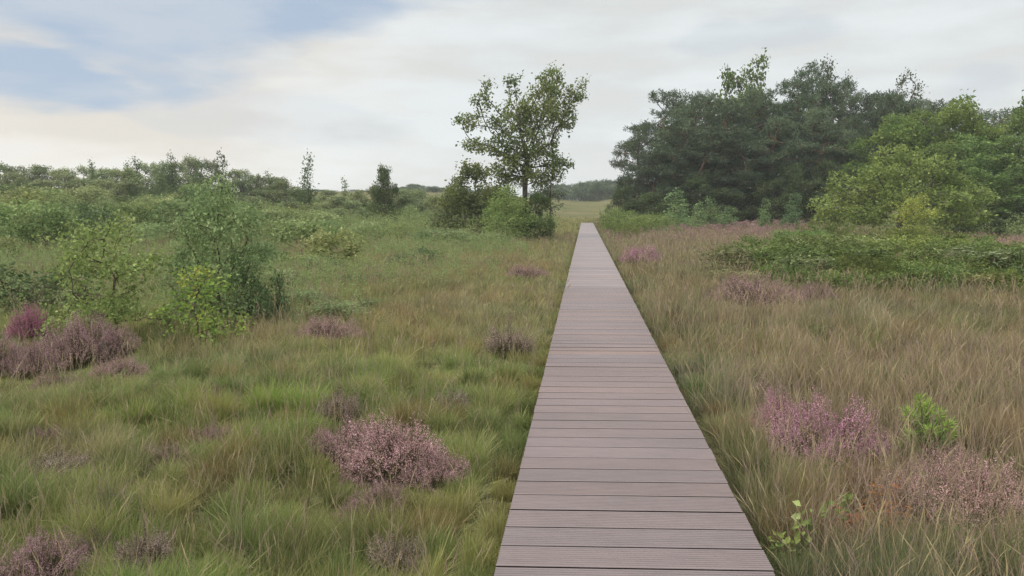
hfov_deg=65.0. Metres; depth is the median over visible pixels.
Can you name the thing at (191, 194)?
scrub bush
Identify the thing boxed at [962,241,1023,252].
thicket bush
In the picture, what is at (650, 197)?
bushy tree
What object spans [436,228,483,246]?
scrub bush
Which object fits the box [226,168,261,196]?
bushy tree
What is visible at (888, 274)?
thicket bush
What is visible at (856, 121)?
pine tree
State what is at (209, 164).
bushy tree
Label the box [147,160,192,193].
bushy tree
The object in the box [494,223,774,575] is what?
boardwalk
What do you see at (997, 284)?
thicket bush
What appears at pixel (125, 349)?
heather bush
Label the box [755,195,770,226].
young birch
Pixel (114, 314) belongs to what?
birch sapling
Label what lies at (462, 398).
heather bush
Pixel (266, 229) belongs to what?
scrub bush
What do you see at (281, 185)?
bushy tree
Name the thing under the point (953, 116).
broadleaf tree
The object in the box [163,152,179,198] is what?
young birch
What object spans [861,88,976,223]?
broadleaf tree
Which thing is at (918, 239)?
thicket bush
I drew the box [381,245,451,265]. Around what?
scrub bush
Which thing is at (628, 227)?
thicket bush
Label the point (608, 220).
thicket bush
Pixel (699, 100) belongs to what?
pine tree
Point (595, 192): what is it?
bushy tree
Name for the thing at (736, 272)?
scrub bush
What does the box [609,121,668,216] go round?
pine tree
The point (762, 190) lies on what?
bushy tree
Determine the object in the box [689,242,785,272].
scrub bush
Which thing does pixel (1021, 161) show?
broadleaf tree
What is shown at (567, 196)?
bushy tree
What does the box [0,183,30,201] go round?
scrub bush
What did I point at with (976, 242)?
thicket bush
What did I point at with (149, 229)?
scrub bush
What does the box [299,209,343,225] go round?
scrub bush
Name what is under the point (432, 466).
heather bush
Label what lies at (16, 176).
bushy tree
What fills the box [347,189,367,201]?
bushy tree
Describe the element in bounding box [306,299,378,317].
scrub bush
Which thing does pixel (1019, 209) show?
bushy tree
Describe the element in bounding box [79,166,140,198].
bushy tree
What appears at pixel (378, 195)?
bushy tree
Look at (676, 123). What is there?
pine tree
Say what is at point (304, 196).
young birch
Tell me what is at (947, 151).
broadleaf tree
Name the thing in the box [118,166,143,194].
bushy tree
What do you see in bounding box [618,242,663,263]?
heather bush
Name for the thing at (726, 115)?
pine tree
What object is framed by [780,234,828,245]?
scrub bush
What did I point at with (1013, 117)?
broadleaf tree
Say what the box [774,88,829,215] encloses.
pine tree
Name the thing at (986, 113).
pine tree
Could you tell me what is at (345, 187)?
young birch
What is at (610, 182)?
bushy tree
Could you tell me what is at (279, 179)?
bushy tree
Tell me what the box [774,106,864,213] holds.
pine tree
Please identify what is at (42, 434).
heather bush
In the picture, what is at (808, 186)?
bushy tree
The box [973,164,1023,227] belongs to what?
broadleaf tree
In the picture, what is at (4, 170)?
bushy tree
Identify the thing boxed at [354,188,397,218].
bushy tree
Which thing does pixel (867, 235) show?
thicket bush
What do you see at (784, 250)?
thicket bush
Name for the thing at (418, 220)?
undergrowth
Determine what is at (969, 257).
thicket bush
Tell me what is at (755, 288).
heather bush
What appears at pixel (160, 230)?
scrub bush
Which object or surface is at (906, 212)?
birch sapling
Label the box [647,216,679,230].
thicket bush
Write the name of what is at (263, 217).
scrub bush
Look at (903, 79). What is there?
birch tree
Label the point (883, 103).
pine tree
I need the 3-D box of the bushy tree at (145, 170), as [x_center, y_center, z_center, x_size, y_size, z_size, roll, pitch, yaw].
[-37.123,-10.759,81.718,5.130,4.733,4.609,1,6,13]
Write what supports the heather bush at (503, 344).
on the ground at (582, 209)
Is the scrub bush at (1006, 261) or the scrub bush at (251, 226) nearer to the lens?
the scrub bush at (1006, 261)
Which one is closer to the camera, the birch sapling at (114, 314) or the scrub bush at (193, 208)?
the birch sapling at (114, 314)
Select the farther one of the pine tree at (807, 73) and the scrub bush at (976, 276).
the pine tree at (807, 73)
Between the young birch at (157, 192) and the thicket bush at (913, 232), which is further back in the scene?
the young birch at (157, 192)
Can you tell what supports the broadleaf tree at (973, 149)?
on the ground at (582, 209)
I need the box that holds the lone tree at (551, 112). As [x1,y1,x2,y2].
[451,60,590,239]
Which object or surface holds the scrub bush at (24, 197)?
on the ground at (582, 209)
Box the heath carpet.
[604,217,1023,300]
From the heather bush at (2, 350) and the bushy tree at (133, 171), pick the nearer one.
the heather bush at (2, 350)
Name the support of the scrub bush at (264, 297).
on the ground at (582, 209)
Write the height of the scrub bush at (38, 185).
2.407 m
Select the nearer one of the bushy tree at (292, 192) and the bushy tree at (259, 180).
the bushy tree at (292, 192)
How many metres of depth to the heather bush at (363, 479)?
5.36 m
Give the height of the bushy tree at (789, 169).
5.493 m
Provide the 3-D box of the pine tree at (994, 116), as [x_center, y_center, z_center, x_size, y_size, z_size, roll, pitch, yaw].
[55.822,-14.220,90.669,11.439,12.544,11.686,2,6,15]
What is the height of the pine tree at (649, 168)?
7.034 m
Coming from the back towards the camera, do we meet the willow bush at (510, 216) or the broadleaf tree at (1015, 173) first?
the broadleaf tree at (1015, 173)
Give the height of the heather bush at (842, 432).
0.628 m
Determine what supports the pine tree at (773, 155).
on the ground at (582, 209)
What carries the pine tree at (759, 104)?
on the ground at (582, 209)
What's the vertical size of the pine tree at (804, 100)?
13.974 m
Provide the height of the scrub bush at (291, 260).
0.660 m
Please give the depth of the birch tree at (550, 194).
45.56 m
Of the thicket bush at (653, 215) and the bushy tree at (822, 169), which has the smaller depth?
the thicket bush at (653, 215)
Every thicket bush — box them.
[598,205,625,229]
[598,208,636,231]
[604,221,642,236]
[615,213,666,233]
[634,212,667,227]
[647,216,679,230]
[711,244,737,259]
[727,232,805,260]
[749,241,835,272]
[750,260,820,288]
[761,243,901,274]
[768,228,836,242]
[775,230,869,263]
[781,267,889,294]
[795,219,855,241]
[806,236,948,273]
[819,230,910,248]
[833,249,904,281]
[833,264,932,294]
[852,257,959,289]
[858,223,966,250]
[866,231,975,259]
[880,251,991,278]
[896,258,978,294]
[917,236,1022,262]
[920,231,1003,245]
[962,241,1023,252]
[972,237,1023,273]
[979,263,1023,283]
[979,281,1023,294]
[983,265,1023,286]
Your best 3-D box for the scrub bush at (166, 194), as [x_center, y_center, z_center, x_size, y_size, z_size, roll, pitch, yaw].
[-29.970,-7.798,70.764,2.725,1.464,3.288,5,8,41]
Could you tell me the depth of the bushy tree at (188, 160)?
83.54 m
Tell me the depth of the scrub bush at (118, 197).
72.45 m
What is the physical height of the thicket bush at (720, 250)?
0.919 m
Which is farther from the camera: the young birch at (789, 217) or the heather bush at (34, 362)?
the young birch at (789, 217)
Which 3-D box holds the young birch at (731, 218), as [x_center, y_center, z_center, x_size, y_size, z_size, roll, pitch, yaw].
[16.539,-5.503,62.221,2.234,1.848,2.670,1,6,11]
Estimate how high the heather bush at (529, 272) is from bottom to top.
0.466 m
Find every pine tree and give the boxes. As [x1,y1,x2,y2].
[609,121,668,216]
[613,150,690,208]
[617,89,703,212]
[642,98,731,183]
[642,116,712,205]
[655,90,738,211]
[659,128,747,211]
[682,97,770,200]
[700,132,778,212]
[721,85,811,219]
[733,115,820,221]
[757,77,833,195]
[770,59,850,215]
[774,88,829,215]
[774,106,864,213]
[801,77,876,205]
[810,115,886,208]
[834,92,891,212]
[851,90,914,217]
[862,89,925,151]
[880,97,951,190]
[910,98,986,174]
[956,108,1002,189]
[975,107,1022,199]
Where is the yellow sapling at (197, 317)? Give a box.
[148,263,255,348]
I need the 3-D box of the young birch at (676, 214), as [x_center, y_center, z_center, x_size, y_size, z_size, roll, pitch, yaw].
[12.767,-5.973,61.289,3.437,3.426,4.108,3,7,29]
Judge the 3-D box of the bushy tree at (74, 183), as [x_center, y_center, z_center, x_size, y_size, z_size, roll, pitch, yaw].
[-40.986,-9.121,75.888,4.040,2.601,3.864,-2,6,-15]
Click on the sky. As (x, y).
(360, 85)
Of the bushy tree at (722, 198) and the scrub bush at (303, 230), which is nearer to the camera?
the scrub bush at (303, 230)
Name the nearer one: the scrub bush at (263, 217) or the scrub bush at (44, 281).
the scrub bush at (44, 281)
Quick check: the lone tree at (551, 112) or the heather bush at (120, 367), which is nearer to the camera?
the heather bush at (120, 367)
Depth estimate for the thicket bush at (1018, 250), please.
20.11 m
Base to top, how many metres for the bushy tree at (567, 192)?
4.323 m
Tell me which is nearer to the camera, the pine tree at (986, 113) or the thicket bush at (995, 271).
the thicket bush at (995, 271)
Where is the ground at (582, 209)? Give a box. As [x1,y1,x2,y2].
[0,191,1022,575]
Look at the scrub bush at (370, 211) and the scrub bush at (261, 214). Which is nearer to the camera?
the scrub bush at (261, 214)
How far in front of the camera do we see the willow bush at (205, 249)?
12.35 m
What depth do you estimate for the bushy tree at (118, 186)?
73.30 m
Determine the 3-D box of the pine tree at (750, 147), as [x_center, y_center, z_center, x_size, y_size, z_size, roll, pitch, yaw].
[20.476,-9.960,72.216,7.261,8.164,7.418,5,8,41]
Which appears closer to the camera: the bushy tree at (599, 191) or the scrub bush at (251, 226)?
the scrub bush at (251, 226)
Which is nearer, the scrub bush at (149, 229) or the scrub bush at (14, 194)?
the scrub bush at (149, 229)
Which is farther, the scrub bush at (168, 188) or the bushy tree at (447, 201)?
the scrub bush at (168, 188)
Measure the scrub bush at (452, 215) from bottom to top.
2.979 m
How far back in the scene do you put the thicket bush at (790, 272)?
17.17 m
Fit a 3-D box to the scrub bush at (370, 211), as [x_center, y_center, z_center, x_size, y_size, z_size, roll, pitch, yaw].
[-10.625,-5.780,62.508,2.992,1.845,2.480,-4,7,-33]
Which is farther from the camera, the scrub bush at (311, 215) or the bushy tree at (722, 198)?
the bushy tree at (722, 198)
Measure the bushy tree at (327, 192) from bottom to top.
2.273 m
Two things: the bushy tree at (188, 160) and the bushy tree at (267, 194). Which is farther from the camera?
the bushy tree at (188, 160)
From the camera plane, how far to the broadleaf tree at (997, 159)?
54.57 m
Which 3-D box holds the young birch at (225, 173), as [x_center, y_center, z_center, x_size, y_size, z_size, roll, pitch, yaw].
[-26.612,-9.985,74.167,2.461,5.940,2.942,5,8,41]
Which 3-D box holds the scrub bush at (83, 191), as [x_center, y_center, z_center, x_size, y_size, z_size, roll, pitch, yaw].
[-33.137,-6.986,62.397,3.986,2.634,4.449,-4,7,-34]
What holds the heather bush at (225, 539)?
on the ground at (582, 209)
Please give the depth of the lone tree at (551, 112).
42.15 m
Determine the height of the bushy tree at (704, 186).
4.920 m
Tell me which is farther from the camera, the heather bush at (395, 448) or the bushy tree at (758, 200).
the bushy tree at (758, 200)
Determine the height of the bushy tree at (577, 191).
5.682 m
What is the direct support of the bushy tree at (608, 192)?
on the ground at (582, 209)
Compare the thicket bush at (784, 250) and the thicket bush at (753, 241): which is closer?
the thicket bush at (784, 250)
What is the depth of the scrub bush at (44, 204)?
44.84 m
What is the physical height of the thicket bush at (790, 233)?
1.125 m
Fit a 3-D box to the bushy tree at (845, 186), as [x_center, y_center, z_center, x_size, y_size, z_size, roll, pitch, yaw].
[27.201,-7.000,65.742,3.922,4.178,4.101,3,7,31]
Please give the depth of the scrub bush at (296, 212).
49.78 m
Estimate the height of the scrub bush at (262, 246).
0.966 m
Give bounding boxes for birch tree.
[536,118,565,237]
[806,54,846,165]
[831,69,854,166]
[883,67,928,150]
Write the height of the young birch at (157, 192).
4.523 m
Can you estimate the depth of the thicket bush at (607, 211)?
65.83 m
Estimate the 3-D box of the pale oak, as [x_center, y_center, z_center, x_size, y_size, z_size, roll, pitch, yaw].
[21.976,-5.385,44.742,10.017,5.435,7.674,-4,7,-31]
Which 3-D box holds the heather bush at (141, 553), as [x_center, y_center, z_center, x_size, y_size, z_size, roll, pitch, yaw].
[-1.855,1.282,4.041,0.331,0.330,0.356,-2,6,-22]
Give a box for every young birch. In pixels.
[0,162,11,190]
[84,159,102,189]
[123,158,141,200]
[131,156,151,197]
[143,160,173,199]
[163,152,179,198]
[189,160,208,190]
[212,150,239,202]
[263,168,280,207]
[292,148,319,212]
[341,175,350,199]
[660,187,695,227]
[683,201,707,226]
[702,196,729,226]
[719,206,738,226]
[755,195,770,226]
[777,190,802,225]
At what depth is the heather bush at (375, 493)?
4.74 m
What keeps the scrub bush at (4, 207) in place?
on the ground at (582, 209)
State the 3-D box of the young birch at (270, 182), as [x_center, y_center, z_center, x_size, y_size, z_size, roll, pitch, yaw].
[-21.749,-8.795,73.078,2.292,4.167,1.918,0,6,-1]
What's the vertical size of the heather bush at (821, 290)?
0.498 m
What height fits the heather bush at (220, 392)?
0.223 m
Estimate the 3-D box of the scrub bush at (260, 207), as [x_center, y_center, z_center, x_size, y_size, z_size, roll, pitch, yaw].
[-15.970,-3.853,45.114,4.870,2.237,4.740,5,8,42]
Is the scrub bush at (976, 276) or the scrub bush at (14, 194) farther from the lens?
the scrub bush at (14, 194)
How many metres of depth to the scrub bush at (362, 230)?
37.58 m
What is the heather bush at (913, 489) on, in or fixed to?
on the ground at (582, 209)
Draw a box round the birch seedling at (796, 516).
[768,493,853,562]
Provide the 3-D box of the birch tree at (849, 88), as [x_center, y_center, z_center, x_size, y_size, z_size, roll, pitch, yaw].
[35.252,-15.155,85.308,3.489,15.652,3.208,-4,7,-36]
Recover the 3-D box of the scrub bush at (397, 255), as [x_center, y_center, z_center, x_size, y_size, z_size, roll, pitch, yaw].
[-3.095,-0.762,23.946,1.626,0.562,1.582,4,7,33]
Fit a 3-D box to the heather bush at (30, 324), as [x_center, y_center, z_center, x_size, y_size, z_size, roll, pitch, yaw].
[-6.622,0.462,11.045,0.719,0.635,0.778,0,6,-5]
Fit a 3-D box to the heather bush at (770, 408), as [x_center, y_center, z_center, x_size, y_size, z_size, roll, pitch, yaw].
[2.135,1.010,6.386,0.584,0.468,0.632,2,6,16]
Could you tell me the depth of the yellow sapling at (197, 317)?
10.71 m
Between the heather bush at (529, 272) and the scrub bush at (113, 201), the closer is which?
the heather bush at (529, 272)
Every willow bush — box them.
[156,165,281,329]
[477,182,537,240]
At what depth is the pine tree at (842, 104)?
79.83 m
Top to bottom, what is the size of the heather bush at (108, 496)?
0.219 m
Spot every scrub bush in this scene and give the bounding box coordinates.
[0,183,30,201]
[0,185,50,204]
[0,188,58,213]
[0,197,86,236]
[0,203,83,248]
[0,234,37,262]
[0,259,114,309]
[12,180,44,190]
[12,200,56,215]
[33,184,76,208]
[41,202,149,245]
[57,187,87,202]
[64,183,111,211]
[65,201,105,226]
[71,186,108,203]
[101,200,158,226]
[106,197,118,207]
[109,195,129,204]
[121,222,170,244]
[126,220,183,243]
[129,193,187,224]
[135,195,229,237]
[152,191,185,199]
[152,195,181,223]
[163,184,195,202]
[174,198,222,231]
[176,182,212,197]
[178,188,216,213]
[218,202,274,226]
[221,200,273,232]
[221,217,264,239]
[228,267,293,321]
[232,203,277,231]
[241,239,290,263]
[250,218,307,238]
[255,269,312,285]
[256,215,347,249]
[258,206,307,219]
[258,209,301,222]
[266,218,341,243]
[273,254,312,269]
[285,287,339,305]
[294,223,368,263]
[296,254,347,271]
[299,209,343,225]
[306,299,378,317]
[339,273,385,284]
[340,222,392,242]
[345,298,387,307]
[354,203,394,218]
[354,219,398,236]
[380,253,428,267]
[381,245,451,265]
[382,220,413,242]
[389,203,423,221]
[406,227,451,245]
[424,191,513,233]
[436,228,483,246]
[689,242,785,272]
[702,268,777,282]
[761,252,851,285]
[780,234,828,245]
[824,233,913,258]
[924,244,1023,274]
[948,269,1021,295]
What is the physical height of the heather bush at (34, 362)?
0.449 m
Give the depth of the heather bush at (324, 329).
11.22 m
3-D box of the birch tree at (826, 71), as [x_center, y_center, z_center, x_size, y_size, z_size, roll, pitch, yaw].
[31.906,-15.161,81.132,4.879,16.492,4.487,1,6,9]
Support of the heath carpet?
on the ground at (582, 209)
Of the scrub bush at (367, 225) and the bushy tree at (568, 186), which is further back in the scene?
the bushy tree at (568, 186)
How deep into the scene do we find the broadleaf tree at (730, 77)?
83.68 m
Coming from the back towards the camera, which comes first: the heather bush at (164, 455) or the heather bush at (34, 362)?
the heather bush at (34, 362)
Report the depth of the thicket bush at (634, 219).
53.66 m
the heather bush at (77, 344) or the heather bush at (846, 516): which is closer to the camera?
the heather bush at (846, 516)
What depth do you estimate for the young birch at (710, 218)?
60.75 m
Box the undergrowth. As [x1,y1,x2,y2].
[0,185,1023,329]
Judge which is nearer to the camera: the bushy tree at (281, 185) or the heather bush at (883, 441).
the heather bush at (883, 441)
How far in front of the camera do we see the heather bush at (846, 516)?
4.63 m
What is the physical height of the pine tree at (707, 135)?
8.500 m
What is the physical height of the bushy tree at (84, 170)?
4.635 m
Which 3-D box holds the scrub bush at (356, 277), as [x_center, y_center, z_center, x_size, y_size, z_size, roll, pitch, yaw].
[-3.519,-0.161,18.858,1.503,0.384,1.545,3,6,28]
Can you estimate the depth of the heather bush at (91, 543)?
4.28 m
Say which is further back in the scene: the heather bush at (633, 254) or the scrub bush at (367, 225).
the scrub bush at (367, 225)
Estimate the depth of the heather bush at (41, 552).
3.92 m
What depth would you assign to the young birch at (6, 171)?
78.96 m
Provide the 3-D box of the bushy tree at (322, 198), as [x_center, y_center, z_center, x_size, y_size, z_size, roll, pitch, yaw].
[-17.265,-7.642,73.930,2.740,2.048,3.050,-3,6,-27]
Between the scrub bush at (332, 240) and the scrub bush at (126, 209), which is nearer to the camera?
the scrub bush at (332, 240)
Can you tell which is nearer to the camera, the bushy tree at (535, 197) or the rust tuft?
the rust tuft
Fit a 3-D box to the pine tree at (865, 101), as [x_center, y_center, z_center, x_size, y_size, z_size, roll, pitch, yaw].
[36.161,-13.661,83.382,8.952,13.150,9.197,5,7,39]
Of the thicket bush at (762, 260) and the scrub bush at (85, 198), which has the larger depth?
the scrub bush at (85, 198)
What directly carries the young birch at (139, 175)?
on the ground at (582, 209)
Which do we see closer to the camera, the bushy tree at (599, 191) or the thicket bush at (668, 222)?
the thicket bush at (668, 222)
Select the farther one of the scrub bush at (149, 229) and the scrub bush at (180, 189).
the scrub bush at (180, 189)
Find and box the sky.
[0,0,1023,200]
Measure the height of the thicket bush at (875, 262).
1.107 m
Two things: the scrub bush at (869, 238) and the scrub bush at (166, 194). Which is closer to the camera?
the scrub bush at (869, 238)
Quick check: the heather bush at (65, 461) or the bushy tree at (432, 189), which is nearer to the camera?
the heather bush at (65, 461)
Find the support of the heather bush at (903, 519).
on the ground at (582, 209)
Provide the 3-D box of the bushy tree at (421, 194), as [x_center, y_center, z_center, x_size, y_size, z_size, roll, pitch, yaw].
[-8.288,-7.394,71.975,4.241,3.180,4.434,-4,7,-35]
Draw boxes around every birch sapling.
[31,209,182,340]
[884,192,941,235]
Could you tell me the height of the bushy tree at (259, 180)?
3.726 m
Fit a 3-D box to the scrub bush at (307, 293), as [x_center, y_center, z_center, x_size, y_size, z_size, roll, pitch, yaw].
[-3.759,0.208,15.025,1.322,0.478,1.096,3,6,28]
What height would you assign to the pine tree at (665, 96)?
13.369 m
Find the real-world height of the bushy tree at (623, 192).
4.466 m
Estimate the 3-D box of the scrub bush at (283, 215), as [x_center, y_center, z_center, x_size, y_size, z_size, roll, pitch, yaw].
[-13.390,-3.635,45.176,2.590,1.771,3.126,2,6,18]
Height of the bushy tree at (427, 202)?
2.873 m
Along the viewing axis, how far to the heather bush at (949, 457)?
5.07 m
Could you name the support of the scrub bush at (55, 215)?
on the ground at (582, 209)
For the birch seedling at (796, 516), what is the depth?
4.12 m
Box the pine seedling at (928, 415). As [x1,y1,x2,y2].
[891,391,960,462]
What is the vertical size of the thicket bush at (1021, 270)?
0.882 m
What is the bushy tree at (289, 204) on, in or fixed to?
on the ground at (582, 209)
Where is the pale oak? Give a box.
[806,141,1000,231]
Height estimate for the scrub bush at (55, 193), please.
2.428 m
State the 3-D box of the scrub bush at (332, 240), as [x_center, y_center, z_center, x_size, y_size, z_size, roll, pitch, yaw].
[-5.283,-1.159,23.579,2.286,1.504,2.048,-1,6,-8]
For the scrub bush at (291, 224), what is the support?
on the ground at (582, 209)
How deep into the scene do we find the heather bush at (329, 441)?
5.83 m
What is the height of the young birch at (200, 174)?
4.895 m
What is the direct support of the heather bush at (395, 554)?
on the ground at (582, 209)
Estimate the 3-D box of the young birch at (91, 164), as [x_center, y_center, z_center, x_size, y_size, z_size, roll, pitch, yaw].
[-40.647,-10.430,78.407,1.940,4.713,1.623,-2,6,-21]
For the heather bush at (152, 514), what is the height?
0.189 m
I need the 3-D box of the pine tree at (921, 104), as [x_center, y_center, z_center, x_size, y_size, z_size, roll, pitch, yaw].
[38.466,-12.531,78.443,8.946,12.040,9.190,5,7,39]
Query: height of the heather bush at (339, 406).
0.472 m
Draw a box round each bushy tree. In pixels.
[0,161,15,190]
[0,164,44,185]
[0,169,36,187]
[22,179,73,193]
[24,163,60,184]
[39,167,79,192]
[60,178,93,200]
[66,164,95,188]
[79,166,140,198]
[82,166,148,203]
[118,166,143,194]
[122,161,157,196]
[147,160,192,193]
[177,153,208,187]
[188,158,225,196]
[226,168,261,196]
[237,189,296,209]
[247,172,267,199]
[254,176,301,202]
[269,179,296,203]
[281,201,313,214]
[285,186,313,205]
[313,195,334,209]
[314,194,354,213]
[315,189,340,202]
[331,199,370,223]
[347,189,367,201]
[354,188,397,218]
[366,162,399,222]
[378,187,428,216]
[403,188,432,210]
[420,187,442,191]
[421,193,453,222]
[431,155,533,234]
[440,188,460,213]
[515,187,558,240]
[545,185,571,199]
[555,183,577,199]
[557,188,577,199]
[572,181,596,200]
[584,182,605,200]
[585,181,608,200]
[590,179,614,200]
[604,179,614,198]
[604,182,641,220]
[622,190,676,219]
[669,172,722,220]
[695,187,749,221]
[717,170,770,221]
[738,176,800,222]
[766,162,819,219]
[772,178,835,220]
[809,157,853,217]
[820,177,867,222]
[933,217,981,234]
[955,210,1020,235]
[995,207,1023,234]
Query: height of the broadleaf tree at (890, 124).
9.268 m
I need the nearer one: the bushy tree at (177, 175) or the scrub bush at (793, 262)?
the scrub bush at (793, 262)
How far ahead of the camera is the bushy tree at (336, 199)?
67.32 m
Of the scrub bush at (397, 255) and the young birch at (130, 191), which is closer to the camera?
the scrub bush at (397, 255)
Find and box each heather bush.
[0,331,33,373]
[0,336,69,378]
[0,523,95,575]
[2,298,59,344]
[24,438,96,481]
[25,370,83,391]
[27,422,73,444]
[29,309,126,370]
[73,520,113,556]
[84,319,141,358]
[86,352,150,380]
[92,482,126,508]
[108,514,178,575]
[134,438,197,473]
[137,504,164,528]
[188,420,234,449]
[198,383,245,403]
[214,528,250,567]
[293,312,369,342]
[303,412,388,464]
[313,373,363,423]
[330,407,452,483]
[331,473,414,529]
[337,460,386,487]
[364,517,429,575]
[397,442,471,496]
[434,374,470,414]
[480,310,537,359]
[505,262,548,279]
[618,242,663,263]
[704,271,809,308]
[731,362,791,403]
[746,385,813,438]
[765,385,891,474]
[781,281,838,304]
[830,465,900,511]
[832,511,882,531]
[833,413,905,461]
[862,450,990,532]
[879,508,923,532]
[902,439,1008,500]
[918,446,1023,539]
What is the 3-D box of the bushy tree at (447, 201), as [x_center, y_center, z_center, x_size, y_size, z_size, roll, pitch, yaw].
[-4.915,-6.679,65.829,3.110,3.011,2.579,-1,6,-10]
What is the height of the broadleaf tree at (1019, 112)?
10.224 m
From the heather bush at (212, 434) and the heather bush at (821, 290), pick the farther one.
the heather bush at (821, 290)
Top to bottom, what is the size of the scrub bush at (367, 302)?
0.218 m
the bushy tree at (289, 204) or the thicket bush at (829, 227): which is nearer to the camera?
the thicket bush at (829, 227)
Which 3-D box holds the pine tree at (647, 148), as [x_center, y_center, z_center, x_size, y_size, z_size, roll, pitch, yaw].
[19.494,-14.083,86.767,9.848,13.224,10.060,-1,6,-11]
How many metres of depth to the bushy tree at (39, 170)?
85.14 m
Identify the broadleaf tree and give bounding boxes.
[698,47,777,174]
[838,112,936,224]
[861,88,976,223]
[890,142,995,228]
[898,98,1023,209]
[937,90,1023,197]
[939,129,1023,216]
[949,164,1023,222]
[972,102,1023,211]
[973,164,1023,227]
[978,132,1023,216]
[1008,156,1023,190]
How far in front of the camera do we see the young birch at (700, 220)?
59.67 m
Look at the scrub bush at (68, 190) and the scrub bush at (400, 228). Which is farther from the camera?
the scrub bush at (68, 190)
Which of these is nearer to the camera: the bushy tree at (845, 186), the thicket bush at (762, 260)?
the thicket bush at (762, 260)
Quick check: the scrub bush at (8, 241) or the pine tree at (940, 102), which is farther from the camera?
the pine tree at (940, 102)
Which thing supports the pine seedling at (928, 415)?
on the ground at (582, 209)
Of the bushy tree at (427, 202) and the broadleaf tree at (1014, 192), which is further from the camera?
the bushy tree at (427, 202)
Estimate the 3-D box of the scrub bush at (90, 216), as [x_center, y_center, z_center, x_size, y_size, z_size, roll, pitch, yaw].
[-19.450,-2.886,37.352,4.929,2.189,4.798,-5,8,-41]
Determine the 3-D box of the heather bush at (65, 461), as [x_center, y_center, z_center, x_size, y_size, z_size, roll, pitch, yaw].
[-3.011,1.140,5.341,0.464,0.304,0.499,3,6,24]
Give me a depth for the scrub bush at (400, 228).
41.18 m
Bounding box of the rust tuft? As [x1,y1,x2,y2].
[833,468,930,540]
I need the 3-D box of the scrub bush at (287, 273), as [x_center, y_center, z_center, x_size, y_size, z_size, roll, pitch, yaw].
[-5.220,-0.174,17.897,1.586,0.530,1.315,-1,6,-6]
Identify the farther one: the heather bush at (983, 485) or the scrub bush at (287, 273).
the scrub bush at (287, 273)
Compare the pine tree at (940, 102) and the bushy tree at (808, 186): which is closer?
the bushy tree at (808, 186)
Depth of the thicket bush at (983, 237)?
30.37 m
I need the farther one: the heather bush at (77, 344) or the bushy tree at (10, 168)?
the bushy tree at (10, 168)
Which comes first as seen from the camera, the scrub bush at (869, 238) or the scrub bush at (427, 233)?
the scrub bush at (869, 238)
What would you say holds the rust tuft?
on the ground at (582, 209)
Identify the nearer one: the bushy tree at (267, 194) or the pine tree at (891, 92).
the bushy tree at (267, 194)
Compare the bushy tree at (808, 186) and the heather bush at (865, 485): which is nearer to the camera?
the heather bush at (865, 485)
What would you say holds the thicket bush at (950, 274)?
on the ground at (582, 209)
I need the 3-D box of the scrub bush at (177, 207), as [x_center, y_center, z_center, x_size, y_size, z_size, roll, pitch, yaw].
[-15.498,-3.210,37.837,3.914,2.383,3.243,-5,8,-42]
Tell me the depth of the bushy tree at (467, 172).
45.79 m
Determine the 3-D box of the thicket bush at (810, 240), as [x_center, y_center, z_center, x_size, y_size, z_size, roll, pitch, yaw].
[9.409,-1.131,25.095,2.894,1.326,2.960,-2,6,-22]
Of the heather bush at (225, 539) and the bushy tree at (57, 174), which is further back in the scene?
the bushy tree at (57, 174)
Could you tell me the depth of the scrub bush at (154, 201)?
50.55 m
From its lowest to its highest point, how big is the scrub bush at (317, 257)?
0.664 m
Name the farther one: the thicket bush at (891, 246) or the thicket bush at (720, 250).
the thicket bush at (720, 250)
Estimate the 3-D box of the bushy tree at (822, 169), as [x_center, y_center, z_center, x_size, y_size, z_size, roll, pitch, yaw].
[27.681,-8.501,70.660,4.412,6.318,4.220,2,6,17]
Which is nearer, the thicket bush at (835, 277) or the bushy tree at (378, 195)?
the thicket bush at (835, 277)
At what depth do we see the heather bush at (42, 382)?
8.02 m
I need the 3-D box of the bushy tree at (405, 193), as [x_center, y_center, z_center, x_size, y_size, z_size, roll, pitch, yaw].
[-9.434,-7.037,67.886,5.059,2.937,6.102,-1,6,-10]
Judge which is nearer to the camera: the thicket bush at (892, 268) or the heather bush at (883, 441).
the heather bush at (883, 441)
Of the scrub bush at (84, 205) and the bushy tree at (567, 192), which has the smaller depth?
the scrub bush at (84, 205)
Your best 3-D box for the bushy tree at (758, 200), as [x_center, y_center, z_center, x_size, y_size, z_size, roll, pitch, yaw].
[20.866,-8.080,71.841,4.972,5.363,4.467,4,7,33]
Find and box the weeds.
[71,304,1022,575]
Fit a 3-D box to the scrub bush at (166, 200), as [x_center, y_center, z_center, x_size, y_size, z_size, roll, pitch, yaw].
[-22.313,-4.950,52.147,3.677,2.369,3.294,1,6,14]
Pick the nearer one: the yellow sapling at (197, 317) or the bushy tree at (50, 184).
the yellow sapling at (197, 317)

